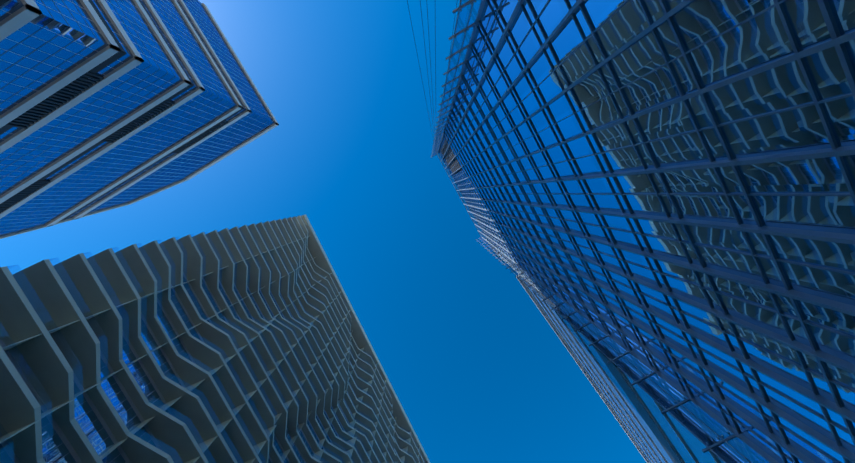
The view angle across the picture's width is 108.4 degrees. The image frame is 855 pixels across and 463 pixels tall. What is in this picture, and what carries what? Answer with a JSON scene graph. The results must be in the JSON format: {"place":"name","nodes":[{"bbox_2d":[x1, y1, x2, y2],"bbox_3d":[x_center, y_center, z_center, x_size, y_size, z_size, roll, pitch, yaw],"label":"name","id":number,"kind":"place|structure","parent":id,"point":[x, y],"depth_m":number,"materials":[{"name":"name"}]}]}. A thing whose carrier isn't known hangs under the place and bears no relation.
{"place":"outdoors","nodes":[
{"label":"outdoors","id":0,"kind":"place"},
{"bbox_2d":[0,0,278,238],"bbox_3d":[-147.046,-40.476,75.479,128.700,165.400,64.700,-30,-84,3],"label":"tower","id":1,"kind":"structure","parent":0,"point":[106,105],"depth_m":99.04,"materials":[{"name":"blue glass"}]},
{"bbox_2d":[0,214,429,462],"bbox_3d":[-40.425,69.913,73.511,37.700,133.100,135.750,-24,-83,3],"label":"tower","id":2,"kind":"structure","parent":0,"point":[251,343],"depth_m":58.80,"materials":[{"name":"concrete"},{"name":"glass"}]},
{"bbox_2d":[0,0,646,462],"label":"sky","id":3,"kind":"structure","parent":0,"point":[477,371],"materials":[{"name":"blue"}]},
{"bbox_2d":[486,239,768,462],"bbox_3d":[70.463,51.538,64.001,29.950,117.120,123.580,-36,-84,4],"label":"tower","id":4,"kind":"structure","parent":0,"point":[653,433],"depth_m":53.77,"materials":[{"name":"blue glass"}]},
{"bbox_2d":[407,0,854,462],"bbox_3d":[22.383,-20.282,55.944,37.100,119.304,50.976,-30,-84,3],"label":"tower","id":5,"kind":"structure","parent":0,"point":[664,190],"depth_m":15.34,"materials":[{"name":"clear glass"}]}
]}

